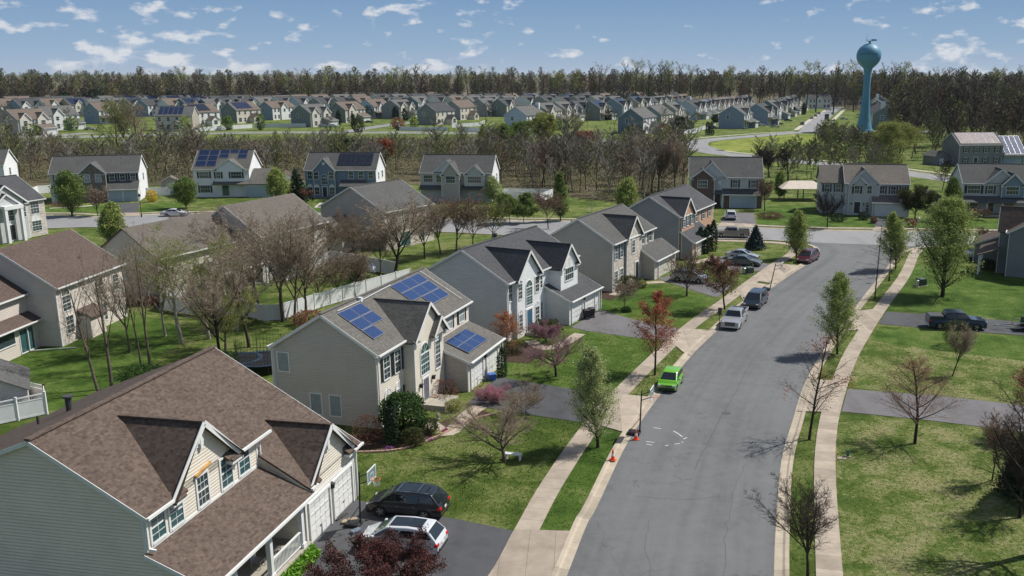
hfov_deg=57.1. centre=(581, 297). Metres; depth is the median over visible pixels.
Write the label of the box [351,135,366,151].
bare tree
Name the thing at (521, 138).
bare tree
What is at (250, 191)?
garage door
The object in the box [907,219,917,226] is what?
shrub
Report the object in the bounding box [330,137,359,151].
bare tree
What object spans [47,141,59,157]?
bare tree
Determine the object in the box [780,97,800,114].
house
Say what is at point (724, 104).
house
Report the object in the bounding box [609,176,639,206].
pear tree
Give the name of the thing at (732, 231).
pickup truck
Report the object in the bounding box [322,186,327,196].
door
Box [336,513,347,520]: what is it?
yard clutter
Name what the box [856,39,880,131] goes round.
water tower
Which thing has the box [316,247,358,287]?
bare tree
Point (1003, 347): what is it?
lawn
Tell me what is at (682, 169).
bare tree
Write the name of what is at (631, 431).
basketball hoop
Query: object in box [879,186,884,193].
window
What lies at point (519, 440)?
grass tufts
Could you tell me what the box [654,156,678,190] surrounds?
bare tree
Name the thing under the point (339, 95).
house
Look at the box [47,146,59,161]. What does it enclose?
bare tree
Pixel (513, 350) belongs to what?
shrub
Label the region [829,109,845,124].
sidewalk
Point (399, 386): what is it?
window
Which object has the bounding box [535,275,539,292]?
window
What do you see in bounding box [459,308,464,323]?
window
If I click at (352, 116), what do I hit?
yard tree
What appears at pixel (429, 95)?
house
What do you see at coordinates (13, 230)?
door
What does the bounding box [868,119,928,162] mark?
willow tree
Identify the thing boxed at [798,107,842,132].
side street
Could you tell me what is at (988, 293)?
lawn
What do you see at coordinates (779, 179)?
tree
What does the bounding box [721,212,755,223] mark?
driveway
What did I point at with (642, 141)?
bare tree
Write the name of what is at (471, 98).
house
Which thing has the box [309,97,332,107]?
house
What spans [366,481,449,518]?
parked suv
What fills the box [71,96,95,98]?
house
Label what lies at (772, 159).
woodland tree
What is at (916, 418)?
maple tree
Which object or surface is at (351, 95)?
house
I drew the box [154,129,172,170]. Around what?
bare tree
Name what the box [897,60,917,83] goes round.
tulip tree
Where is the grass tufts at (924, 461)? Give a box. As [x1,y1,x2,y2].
[836,341,1023,574]
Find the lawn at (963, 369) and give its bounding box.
[847,341,1023,402]
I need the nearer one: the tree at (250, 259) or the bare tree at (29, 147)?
the tree at (250, 259)
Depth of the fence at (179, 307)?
104.28 m
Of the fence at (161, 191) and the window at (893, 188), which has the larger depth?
the fence at (161, 191)
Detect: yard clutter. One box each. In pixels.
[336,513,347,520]
[342,517,356,524]
[350,527,361,534]
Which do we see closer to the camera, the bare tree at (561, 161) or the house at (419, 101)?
the bare tree at (561, 161)
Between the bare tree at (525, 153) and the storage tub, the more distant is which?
the bare tree at (525, 153)
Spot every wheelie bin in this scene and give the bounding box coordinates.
[583,308,589,319]
[587,307,595,317]
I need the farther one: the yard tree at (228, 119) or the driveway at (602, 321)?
the yard tree at (228, 119)
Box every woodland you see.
[0,107,703,183]
[834,130,887,156]
[883,78,1023,158]
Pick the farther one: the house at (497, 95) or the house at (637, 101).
the house at (497, 95)
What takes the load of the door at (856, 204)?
in the house at (871, 189)
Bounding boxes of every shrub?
[47,201,79,206]
[114,363,160,381]
[144,189,157,201]
[222,349,237,360]
[287,308,321,326]
[348,414,384,443]
[399,426,426,446]
[417,417,439,434]
[431,379,459,396]
[445,398,462,410]
[471,383,511,404]
[501,340,525,354]
[526,319,564,342]
[530,318,563,333]
[611,275,643,305]
[617,274,643,288]
[620,305,631,312]
[635,278,649,287]
[755,211,784,219]
[828,213,846,221]
[856,211,870,219]
[869,216,878,222]
[878,150,906,163]
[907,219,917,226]
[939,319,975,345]
[968,205,993,217]
[976,258,995,269]
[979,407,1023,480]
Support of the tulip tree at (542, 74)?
on the ground at (196, 340)
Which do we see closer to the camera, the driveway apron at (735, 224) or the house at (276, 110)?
the driveway apron at (735, 224)
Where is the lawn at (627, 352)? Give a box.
[503,329,665,388]
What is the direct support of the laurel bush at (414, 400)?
on the planting bed at (379, 444)
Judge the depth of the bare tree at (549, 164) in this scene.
213.58 m
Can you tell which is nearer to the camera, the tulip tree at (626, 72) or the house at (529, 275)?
the house at (529, 275)
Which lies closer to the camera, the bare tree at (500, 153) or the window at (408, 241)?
the window at (408, 241)
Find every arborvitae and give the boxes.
[383,398,399,445]
[495,346,507,376]
[697,226,705,254]
[703,228,710,253]
[705,121,709,134]
[708,122,714,134]
[708,219,718,250]
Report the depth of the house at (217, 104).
588.77 m
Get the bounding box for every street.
[34,133,90,136]
[46,214,977,245]
[341,122,409,131]
[567,242,920,575]
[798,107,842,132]
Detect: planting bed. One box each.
[353,405,490,450]
[503,343,540,362]
[600,288,619,299]
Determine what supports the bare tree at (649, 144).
on the woodland floor at (415, 180)
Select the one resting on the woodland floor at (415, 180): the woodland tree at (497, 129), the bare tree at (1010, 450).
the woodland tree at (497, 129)
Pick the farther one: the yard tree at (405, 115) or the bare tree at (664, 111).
the yard tree at (405, 115)
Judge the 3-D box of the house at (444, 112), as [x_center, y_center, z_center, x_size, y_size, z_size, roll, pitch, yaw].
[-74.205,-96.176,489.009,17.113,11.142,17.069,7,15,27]
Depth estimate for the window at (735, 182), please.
185.60 m
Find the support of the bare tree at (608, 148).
on the woodland floor at (415, 180)
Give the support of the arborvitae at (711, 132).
on the ground at (196, 340)
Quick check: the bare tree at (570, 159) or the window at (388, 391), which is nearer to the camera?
the window at (388, 391)
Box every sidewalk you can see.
[37,131,424,135]
[45,211,997,230]
[488,240,798,575]
[694,131,794,138]
[719,150,950,174]
[794,110,825,129]
[814,249,922,575]
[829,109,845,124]
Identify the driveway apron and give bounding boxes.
[122,212,140,215]
[492,529,568,575]
[599,394,653,432]
[671,329,714,354]
[719,222,758,227]
[739,283,771,299]
[756,263,800,283]
[797,379,841,411]
[848,309,883,329]
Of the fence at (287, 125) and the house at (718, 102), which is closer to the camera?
the fence at (287, 125)
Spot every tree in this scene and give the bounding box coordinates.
[2,128,22,155]
[3,131,22,176]
[17,137,36,178]
[20,136,36,170]
[21,123,39,135]
[29,141,39,168]
[29,153,42,176]
[42,142,60,162]
[46,136,61,154]
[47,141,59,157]
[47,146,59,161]
[47,168,89,216]
[52,266,99,390]
[55,139,74,155]
[56,91,69,95]
[59,143,75,155]
[62,114,79,130]
[69,139,81,155]
[71,70,91,92]
[72,243,125,385]
[74,140,84,154]
[77,263,143,352]
[81,143,92,154]
[81,185,109,215]
[84,88,103,97]
[88,132,106,154]
[92,100,131,145]
[94,70,106,84]
[94,201,128,241]
[99,242,141,363]
[101,95,138,139]
[110,240,187,336]
[114,135,137,153]
[116,219,159,364]
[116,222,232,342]
[117,131,143,154]
[117,134,135,154]
[120,102,150,151]
[122,214,198,237]
[142,233,250,339]
[143,153,152,176]
[144,70,158,82]
[145,145,164,181]
[148,133,162,170]
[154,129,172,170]
[161,207,220,219]
[163,263,247,350]
[167,176,198,207]
[169,138,180,170]
[173,66,188,89]
[177,115,190,133]
[180,148,192,177]
[181,127,205,156]
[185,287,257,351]
[188,129,211,155]
[189,128,204,149]
[189,207,259,284]
[197,202,226,210]
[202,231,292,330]
[204,135,220,148]
[204,249,262,347]
[208,216,306,303]
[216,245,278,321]
[217,133,230,148]
[221,202,317,321]
[222,115,234,129]
[224,133,243,148]
[231,137,245,148]
[241,138,261,152]
[244,137,261,154]
[252,138,266,159]
[254,210,354,252]
[254,219,335,325]
[255,113,265,129]
[258,141,277,166]
[259,136,271,165]
[261,71,273,92]
[263,166,292,196]
[266,145,283,164]
[267,136,286,167]
[270,146,281,166]
[274,70,292,91]
[276,232,332,316]
[280,148,291,166]
[285,188,314,199]
[288,141,301,169]
[289,168,313,201]
[291,67,304,93]
[300,68,311,95]
[300,524,446,575]
[302,260,337,292]
[303,206,368,250]
[307,130,325,151]
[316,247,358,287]
[318,65,346,96]
[327,131,350,151]
[327,212,382,252]
[329,248,374,296]
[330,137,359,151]
[335,109,341,124]
[341,254,368,280]
[345,68,356,89]
[346,139,361,151]
[349,116,364,132]
[350,113,356,125]
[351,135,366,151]
[352,190,444,271]
[352,223,405,275]
[364,105,375,118]
[366,136,384,155]
[369,139,383,157]
[371,137,385,153]
[373,137,394,164]
[382,66,403,93]
[386,135,406,172]
[390,117,404,128]
[391,106,397,118]
[399,67,412,93]
[400,199,448,258]
[401,108,408,120]
[409,115,418,126]
[411,64,430,92]
[418,193,455,254]
[424,144,437,153]
[427,190,483,251]
[430,143,442,153]
[433,139,446,152]
[451,135,465,151]
[451,142,466,153]
[451,197,492,243]
[454,66,464,93]
[457,66,473,94]
[459,140,471,153]
[462,133,481,153]
[473,130,492,153]
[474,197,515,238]
[476,133,495,153]
[477,67,488,94]
[478,122,507,146]
[482,175,502,201]
[485,137,504,159]
[485,140,507,164]
[486,309,525,350]
[488,135,508,176]
[494,145,512,183]
[494,192,519,222]
[497,155,505,182]
[498,120,530,148]
[499,141,511,175]
[505,68,517,94]
[508,140,524,175]
[510,127,532,174]
[513,138,531,178]
[513,191,538,222]
[520,334,584,376]
[521,134,548,184]
[522,143,536,179]
[525,110,558,141]
[527,156,539,182]
[528,132,554,187]
[532,186,568,228]
[534,143,553,186]
[537,70,549,94]
[540,156,555,182]
[548,133,568,170]
[549,145,557,180]
[549,149,564,174]
[551,69,565,95]
[551,132,570,183]
[551,132,574,186]
[551,171,569,220]
[554,152,564,172]
[555,119,567,129]
[561,142,583,191]
[562,116,585,127]
[563,344,621,447]
[569,137,590,192]
[572,131,584,170]
[573,68,585,93]
[574,130,595,152]
[575,148,593,181]
[578,140,593,188]
[580,142,595,174]
[581,135,607,190]
[593,62,610,92]
[595,154,619,197]
[598,135,623,193]
[603,145,619,182]
[604,105,609,121]
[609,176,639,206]
[610,108,618,127]
[614,139,636,177]
[615,145,638,180]
[616,139,630,172]
[620,60,629,98]
[621,123,643,136]
[621,131,636,176]
[624,131,647,183]
[628,143,659,195]
[628,289,680,375]
[629,58,644,95]
[632,133,653,188]
[637,159,653,197]
[640,135,659,191]
[641,138,663,193]
[646,60,657,95]
[649,131,676,191]
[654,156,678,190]
[655,123,671,132]
[656,60,667,95]
[656,152,671,190]
[660,106,669,117]
[661,132,690,186]
[662,60,674,93]
[664,160,678,187]
[664,246,706,295]
[674,61,686,93]
[675,158,688,182]
[676,116,683,128]
[678,133,698,184]
[678,152,688,183]
[680,118,694,129]
[683,63,697,95]
[693,253,742,308]
[709,70,717,97]
[711,114,718,122]
[722,65,741,95]
[744,225,766,250]
[744,472,840,575]
[745,69,756,97]
[750,144,773,164]
[755,178,773,210]
[756,68,768,102]
[756,149,779,177]
[773,170,787,195]
[776,145,796,180]
[780,208,813,257]
[780,330,857,439]
[781,68,790,96]
[786,66,796,95]
[801,59,819,111]
[801,103,806,114]
[807,270,865,353]
[812,189,846,226]
[815,62,825,111]
[832,60,843,111]
[842,59,860,111]
[851,225,898,298]
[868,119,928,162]
[868,352,965,443]
[876,211,916,269]
[879,62,890,96]
[889,62,901,87]
[895,184,940,218]
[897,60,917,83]
[904,193,984,296]
[907,66,918,87]
[928,160,952,190]
[932,66,944,88]
[941,176,964,201]
[947,323,979,376]
[971,378,1023,508]
[974,226,992,235]
[985,422,1023,518]
[989,435,1023,502]
[990,67,1007,88]
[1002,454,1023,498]
[1007,367,1023,412]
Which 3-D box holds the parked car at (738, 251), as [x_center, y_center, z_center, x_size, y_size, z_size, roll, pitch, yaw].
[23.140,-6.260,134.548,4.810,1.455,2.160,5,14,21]
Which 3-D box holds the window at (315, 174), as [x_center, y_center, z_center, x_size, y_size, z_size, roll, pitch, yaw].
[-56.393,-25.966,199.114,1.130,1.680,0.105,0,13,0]
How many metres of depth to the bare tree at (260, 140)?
240.61 m
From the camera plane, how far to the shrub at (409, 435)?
67.10 m
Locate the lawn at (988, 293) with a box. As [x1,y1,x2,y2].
[886,263,1023,319]
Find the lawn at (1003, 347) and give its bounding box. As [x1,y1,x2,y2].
[871,326,1023,360]
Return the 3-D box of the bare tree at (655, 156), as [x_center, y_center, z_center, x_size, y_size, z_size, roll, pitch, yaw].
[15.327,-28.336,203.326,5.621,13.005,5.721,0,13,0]
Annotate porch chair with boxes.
[250,553,265,569]
[273,545,280,554]
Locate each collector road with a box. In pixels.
[14,131,946,142]
[687,141,723,150]
[697,151,948,181]
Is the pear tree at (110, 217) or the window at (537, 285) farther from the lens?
the pear tree at (110, 217)
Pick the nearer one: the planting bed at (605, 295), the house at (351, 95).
the planting bed at (605, 295)
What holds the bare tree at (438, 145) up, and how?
on the woodland floor at (415, 180)
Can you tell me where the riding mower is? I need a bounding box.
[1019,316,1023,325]
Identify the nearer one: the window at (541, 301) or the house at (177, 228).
the window at (541, 301)
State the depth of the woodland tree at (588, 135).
283.01 m
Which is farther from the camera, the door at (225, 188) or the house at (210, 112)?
the house at (210, 112)
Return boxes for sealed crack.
[694,309,806,468]
[723,466,743,575]
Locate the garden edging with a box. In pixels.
[357,413,495,452]
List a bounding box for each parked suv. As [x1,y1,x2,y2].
[363,516,447,556]
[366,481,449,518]
[670,267,708,283]
[725,210,736,219]
[743,287,768,308]
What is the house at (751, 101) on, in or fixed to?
on the ground at (196, 340)
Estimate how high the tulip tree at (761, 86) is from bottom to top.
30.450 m
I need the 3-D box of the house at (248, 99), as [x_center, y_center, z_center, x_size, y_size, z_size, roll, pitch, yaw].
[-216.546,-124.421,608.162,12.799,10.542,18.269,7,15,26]
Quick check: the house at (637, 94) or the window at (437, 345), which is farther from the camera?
the house at (637, 94)
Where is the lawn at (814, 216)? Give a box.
[757,205,875,227]
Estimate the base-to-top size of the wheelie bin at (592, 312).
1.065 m
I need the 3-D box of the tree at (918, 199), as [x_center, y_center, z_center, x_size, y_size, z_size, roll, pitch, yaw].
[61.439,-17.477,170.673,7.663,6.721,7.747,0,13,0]
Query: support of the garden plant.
on the planting bed at (379, 444)
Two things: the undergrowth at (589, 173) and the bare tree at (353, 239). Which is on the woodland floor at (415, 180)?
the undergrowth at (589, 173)
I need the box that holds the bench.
[505,452,521,460]
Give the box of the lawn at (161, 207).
[139,202,181,212]
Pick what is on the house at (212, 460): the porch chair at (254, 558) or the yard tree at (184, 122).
the porch chair at (254, 558)
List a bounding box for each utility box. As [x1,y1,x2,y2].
[745,266,754,274]
[844,449,850,457]
[915,277,927,286]
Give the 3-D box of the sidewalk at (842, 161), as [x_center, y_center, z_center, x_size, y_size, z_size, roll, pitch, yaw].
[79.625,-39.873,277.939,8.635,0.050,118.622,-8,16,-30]
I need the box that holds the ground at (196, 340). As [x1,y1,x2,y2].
[0,74,1023,575]
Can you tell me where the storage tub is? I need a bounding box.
[486,372,496,380]
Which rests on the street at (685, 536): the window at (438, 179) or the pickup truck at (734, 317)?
the pickup truck at (734, 317)
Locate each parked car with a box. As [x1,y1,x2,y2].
[160,208,187,216]
[657,366,683,391]
[725,248,759,258]
[726,254,761,266]
[963,248,972,256]
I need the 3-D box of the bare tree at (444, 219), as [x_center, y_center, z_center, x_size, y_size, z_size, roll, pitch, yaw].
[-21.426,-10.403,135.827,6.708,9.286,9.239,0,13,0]
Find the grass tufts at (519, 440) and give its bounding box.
[354,328,683,527]
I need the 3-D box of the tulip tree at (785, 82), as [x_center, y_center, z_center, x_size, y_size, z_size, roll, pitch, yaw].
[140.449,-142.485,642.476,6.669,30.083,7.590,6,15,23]
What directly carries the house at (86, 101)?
on the ground at (196, 340)
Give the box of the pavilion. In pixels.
[778,181,816,200]
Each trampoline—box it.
[228,352,262,363]
[234,334,284,373]
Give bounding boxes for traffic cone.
[610,449,615,460]
[633,429,638,440]
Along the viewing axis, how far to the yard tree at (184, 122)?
402.43 m
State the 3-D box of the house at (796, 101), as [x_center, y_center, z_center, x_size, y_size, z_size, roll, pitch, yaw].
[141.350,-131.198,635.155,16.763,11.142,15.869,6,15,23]
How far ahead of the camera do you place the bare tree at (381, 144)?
240.94 m
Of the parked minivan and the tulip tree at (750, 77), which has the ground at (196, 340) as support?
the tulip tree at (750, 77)
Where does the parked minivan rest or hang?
on the street at (685, 536)
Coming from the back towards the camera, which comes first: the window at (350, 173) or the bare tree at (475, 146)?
the bare tree at (475, 146)
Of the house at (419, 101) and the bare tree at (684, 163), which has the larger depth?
the house at (419, 101)
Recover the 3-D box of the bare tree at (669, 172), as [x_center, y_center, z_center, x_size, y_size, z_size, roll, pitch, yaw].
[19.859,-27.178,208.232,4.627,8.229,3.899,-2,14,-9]
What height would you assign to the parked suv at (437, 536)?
1.692 m
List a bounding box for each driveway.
[117,203,139,212]
[300,499,512,575]
[467,377,605,421]
[572,310,677,339]
[658,275,730,296]
[709,256,769,270]
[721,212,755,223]
[842,389,1023,430]
[873,218,903,226]
[879,312,1023,334]
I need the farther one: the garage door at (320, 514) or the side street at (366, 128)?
the side street at (366, 128)
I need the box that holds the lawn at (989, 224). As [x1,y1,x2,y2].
[904,219,998,230]
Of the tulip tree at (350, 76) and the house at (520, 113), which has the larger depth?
the tulip tree at (350, 76)
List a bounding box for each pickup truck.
[716,226,749,237]
[721,305,748,328]
[925,309,986,330]
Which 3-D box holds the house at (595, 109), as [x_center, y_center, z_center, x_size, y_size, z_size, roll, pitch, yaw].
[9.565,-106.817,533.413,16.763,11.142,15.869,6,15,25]
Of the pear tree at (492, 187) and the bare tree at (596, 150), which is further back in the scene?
the bare tree at (596, 150)
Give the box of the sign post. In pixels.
[718,308,721,328]
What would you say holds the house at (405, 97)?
on the ground at (196, 340)
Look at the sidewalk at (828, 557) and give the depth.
66.40 m
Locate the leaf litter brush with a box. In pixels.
[125,293,159,307]
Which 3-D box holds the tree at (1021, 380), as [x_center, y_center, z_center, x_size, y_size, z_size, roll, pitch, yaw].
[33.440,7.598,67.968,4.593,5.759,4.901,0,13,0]
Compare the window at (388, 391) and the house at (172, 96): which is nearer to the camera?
the window at (388, 391)
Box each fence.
[0,386,48,423]
[29,382,44,399]
[32,184,49,193]
[145,187,173,195]
[161,284,236,314]
[195,124,252,130]
[242,268,410,320]
[255,123,305,126]
[286,251,395,279]
[399,126,447,130]
[452,120,484,127]
[460,128,494,131]
[502,188,552,199]
[684,124,715,133]
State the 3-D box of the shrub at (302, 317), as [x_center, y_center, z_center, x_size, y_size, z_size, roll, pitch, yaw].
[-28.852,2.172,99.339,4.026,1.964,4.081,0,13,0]
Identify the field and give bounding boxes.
[709,134,845,156]
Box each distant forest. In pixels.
[0,64,1023,107]
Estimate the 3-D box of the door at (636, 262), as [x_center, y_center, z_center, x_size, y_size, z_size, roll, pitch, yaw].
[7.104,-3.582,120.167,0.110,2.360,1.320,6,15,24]
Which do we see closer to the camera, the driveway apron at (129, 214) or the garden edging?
the garden edging
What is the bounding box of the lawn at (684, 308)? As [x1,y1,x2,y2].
[598,284,715,328]
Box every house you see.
[0,98,15,114]
[0,108,57,135]
[0,148,18,175]
[0,174,47,243]
[0,229,126,360]
[0,345,363,575]
[3,96,28,97]
[8,98,38,108]
[36,105,85,129]
[37,98,62,105]
[47,154,147,203]
[50,95,73,97]
[60,97,87,116]
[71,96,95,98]
[82,102,125,123]
[83,98,105,106]
[95,95,117,98]
[100,193,328,303]
[104,97,127,101]
[118,95,139,97]
[119,97,144,114]
[135,99,159,116]
[142,95,162,98]
[154,106,199,131]
[156,98,179,105]
[160,95,183,98]
[177,97,200,105]
[182,103,219,125]
[184,95,207,98]
[191,149,271,196]
[199,98,222,114]
[208,95,226,97]
[216,97,240,106]
[220,101,260,122]
[228,94,248,97]
[236,97,257,104]
[251,96,272,105]
[258,100,295,119]
[266,267,505,428]
[270,96,291,101]
[290,94,306,95]
[290,96,311,107]
[290,103,337,126]
[303,152,385,197]
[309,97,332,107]
[310,94,328,97]
[318,179,434,252]
[329,101,370,122]
[330,94,348,97]
[330,97,350,104]
[347,96,370,103]
[348,94,369,96]
[360,98,385,118]
[370,94,389,97]
[371,97,390,101]
[381,99,416,118]
[388,94,406,96]
[390,96,407,98]
[407,95,427,109]
[408,93,426,96]
[417,102,457,124]
[418,154,499,202]
[426,93,446,97]
[426,95,445,102]
[426,225,603,340]
[444,95,463,102]
[447,99,479,119]
[462,95,479,101]
[472,98,495,116]
[480,95,497,99]
[485,93,499,97]
[492,98,519,116]
[499,95,516,99]
[503,93,518,97]
[503,102,542,127]
[515,95,536,105]
[523,93,537,96]
[534,95,552,103]
[534,102,567,123]
[549,96,569,102]
[549,203,678,291]
[553,101,584,121]
[560,94,574,97]
[569,95,586,101]
[569,100,586,119]
[577,93,590,97]
[585,100,616,120]
[586,95,605,101]
[598,93,611,97]
[605,96,621,102]
[606,98,632,116]
[617,107,662,133]
[625,96,647,107]
[628,183,716,258]
[630,92,647,95]
[637,95,654,105]
[647,104,679,128]
[648,96,662,104]
[653,96,669,103]
[662,101,690,119]
[665,94,681,100]
[671,94,686,97]
[675,96,690,103]
[679,99,708,119]
[688,156,763,208]
[694,99,715,118]
[700,98,721,111]
[701,98,719,114]
[709,97,724,110]
[711,97,727,110]
[718,104,758,128]
[720,97,731,106]
[724,96,736,104]
[730,96,749,107]
[736,95,751,106]
[740,95,754,105]
[750,102,781,125]
[764,99,790,119]
[773,98,797,116]
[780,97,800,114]
[785,95,801,112]
[792,95,808,110]
[804,94,831,108]
[816,163,910,216]
[824,91,845,104]
[845,93,852,104]
[854,97,861,104]
[870,101,880,107]
[870,102,886,125]
[872,105,910,128]
[876,94,888,104]
[941,132,1023,165]
[949,163,1023,216]
[972,206,1023,277]
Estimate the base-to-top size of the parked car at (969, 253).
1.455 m
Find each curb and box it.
[46,213,988,232]
[47,227,785,241]
[551,244,819,575]
[774,247,925,575]
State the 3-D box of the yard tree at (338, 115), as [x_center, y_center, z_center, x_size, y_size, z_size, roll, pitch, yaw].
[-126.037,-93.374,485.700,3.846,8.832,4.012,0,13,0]
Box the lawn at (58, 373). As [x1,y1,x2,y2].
[10,310,191,410]
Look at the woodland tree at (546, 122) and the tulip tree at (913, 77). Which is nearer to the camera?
the woodland tree at (546, 122)
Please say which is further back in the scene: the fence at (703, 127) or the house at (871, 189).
the fence at (703, 127)
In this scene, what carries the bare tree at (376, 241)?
on the ground at (196, 340)
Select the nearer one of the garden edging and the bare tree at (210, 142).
the garden edging
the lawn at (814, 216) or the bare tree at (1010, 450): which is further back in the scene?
the lawn at (814, 216)
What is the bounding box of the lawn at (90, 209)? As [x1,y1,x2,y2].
[45,205,103,213]
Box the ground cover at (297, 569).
[280,543,320,575]
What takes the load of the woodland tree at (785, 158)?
on the ground at (196, 340)
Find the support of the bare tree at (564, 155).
on the woodland floor at (415, 180)
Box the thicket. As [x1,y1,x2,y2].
[750,118,898,179]
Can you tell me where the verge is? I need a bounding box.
[540,428,619,529]
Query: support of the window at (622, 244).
in the house at (619, 240)
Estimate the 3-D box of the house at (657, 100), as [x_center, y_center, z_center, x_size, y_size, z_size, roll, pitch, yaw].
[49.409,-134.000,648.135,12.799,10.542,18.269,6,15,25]
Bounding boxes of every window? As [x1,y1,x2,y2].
[0,331,16,350]
[8,209,14,221]
[29,201,39,214]
[31,213,42,231]
[61,288,71,312]
[65,313,75,334]
[83,174,90,182]
[95,174,101,181]
[103,301,108,319]
[109,174,114,180]
[111,273,118,290]
[119,173,125,180]
[130,173,135,179]
[148,509,167,546]
[167,501,185,532]
[194,468,211,510]
[198,172,208,178]
[200,185,210,192]
[215,172,220,178]
[218,457,234,492]
[230,172,241,178]
[237,448,251,478]
[276,351,289,372]
[307,171,312,178]
[307,183,312,194]
[309,392,322,415]
[313,171,318,178]
[314,184,319,194]
[321,174,327,184]
[328,171,333,178]
[328,394,342,417]
[329,184,334,194]
[348,171,353,178]
[358,171,363,178]
[368,171,373,178]
[382,354,390,381]
[384,387,391,409]
[394,347,401,374]
[395,380,402,406]
[400,231,410,246]
[420,341,429,376]
[423,175,432,182]
[434,334,440,369]
[436,175,440,182]
[445,176,454,183]
[446,315,452,330]
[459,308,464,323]
[467,176,481,182]
[509,284,512,302]
[518,282,522,300]
[518,310,522,330]
[525,279,532,306]
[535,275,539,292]
[535,300,539,322]
[540,275,542,288]
[541,301,542,318]
[565,255,573,281]
[614,270,617,284]
[615,245,617,260]
[620,242,623,257]
[620,268,622,280]
[632,235,634,253]
[697,180,707,187]
[732,180,737,187]
[750,180,755,187]
[824,184,829,191]
[835,184,841,191]
[854,186,859,193]
[865,202,869,212]
[867,186,872,193]
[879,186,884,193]
[890,186,895,193]
[967,185,980,193]
[967,203,977,210]
[987,185,993,193]
[1005,186,1019,194]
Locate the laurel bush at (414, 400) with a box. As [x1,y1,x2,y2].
[376,390,429,435]
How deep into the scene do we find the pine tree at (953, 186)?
168.15 m
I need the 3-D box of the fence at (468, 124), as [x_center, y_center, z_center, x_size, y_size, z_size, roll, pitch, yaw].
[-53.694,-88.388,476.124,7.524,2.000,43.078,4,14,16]
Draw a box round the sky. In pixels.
[0,0,1023,74]
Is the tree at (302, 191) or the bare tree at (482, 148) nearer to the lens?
the tree at (302, 191)
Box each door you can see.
[10,223,17,239]
[18,324,35,354]
[44,128,56,134]
[74,123,84,129]
[108,190,123,201]
[123,190,138,201]
[221,185,229,195]
[244,186,268,196]
[307,483,332,543]
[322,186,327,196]
[331,462,354,520]
[422,374,429,400]
[470,356,483,389]
[486,346,497,377]
[526,306,532,331]
[571,299,582,323]
[584,292,595,308]
[635,260,638,277]
[658,256,671,277]
[695,241,705,256]
[714,195,720,205]
[729,196,756,207]
[853,201,860,212]
[874,204,906,216]
[973,157,977,162]
[988,203,994,212]
[1003,157,1020,162]
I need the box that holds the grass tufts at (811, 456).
[792,340,843,573]
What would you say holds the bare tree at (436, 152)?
on the woodland floor at (415, 180)
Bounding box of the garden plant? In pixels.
[431,429,441,435]
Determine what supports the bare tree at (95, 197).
on the ground at (196, 340)
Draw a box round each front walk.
[407,405,486,435]
[525,333,584,349]
[608,281,664,294]
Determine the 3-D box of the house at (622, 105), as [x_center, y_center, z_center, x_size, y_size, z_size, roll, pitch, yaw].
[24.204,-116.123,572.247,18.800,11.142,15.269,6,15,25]
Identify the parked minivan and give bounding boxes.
[796,247,819,263]
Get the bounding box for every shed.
[0,359,29,405]
[160,175,177,186]
[282,170,291,183]
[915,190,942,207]
[922,150,948,164]
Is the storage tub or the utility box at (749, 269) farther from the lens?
the utility box at (749, 269)
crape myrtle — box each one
[428,389,538,462]
[500,378,546,414]
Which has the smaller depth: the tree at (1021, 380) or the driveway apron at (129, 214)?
the tree at (1021, 380)
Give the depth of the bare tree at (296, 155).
251.96 m
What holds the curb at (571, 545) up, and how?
on the street at (685, 536)
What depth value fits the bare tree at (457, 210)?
137.40 m
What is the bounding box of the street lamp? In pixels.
[888,247,892,280]
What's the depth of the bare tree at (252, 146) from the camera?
233.20 m
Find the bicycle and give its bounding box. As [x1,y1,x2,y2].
[477,374,492,385]
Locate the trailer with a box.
[993,319,1023,327]
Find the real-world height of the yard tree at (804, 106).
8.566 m
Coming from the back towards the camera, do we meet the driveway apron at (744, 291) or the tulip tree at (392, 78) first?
the tulip tree at (392, 78)
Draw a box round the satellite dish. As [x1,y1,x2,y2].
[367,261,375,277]
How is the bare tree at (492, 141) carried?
on the woodland floor at (415, 180)
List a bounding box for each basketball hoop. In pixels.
[344,464,380,527]
[627,385,658,435]
[762,262,785,289]
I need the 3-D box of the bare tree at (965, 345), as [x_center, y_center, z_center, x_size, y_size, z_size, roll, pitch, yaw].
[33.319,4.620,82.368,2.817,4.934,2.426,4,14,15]
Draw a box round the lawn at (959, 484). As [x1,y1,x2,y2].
[835,414,1023,575]
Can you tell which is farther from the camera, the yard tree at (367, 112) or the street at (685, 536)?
the yard tree at (367, 112)
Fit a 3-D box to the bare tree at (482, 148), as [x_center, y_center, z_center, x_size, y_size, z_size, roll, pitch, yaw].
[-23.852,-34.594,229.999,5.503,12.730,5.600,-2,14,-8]
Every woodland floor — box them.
[2,76,1023,137]
[18,138,686,203]
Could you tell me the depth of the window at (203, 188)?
201.61 m
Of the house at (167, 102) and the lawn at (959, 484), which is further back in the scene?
the house at (167, 102)
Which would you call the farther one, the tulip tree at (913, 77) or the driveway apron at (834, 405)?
the tulip tree at (913, 77)
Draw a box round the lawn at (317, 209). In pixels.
[311,206,320,211]
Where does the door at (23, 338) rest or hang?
in the house at (33, 271)
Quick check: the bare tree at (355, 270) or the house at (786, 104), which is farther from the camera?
the house at (786, 104)
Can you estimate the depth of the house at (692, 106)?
533.39 m
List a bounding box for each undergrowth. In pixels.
[16,130,688,197]
[838,123,1022,159]
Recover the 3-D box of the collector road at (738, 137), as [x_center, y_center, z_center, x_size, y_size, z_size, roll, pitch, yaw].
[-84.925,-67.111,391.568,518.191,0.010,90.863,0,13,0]

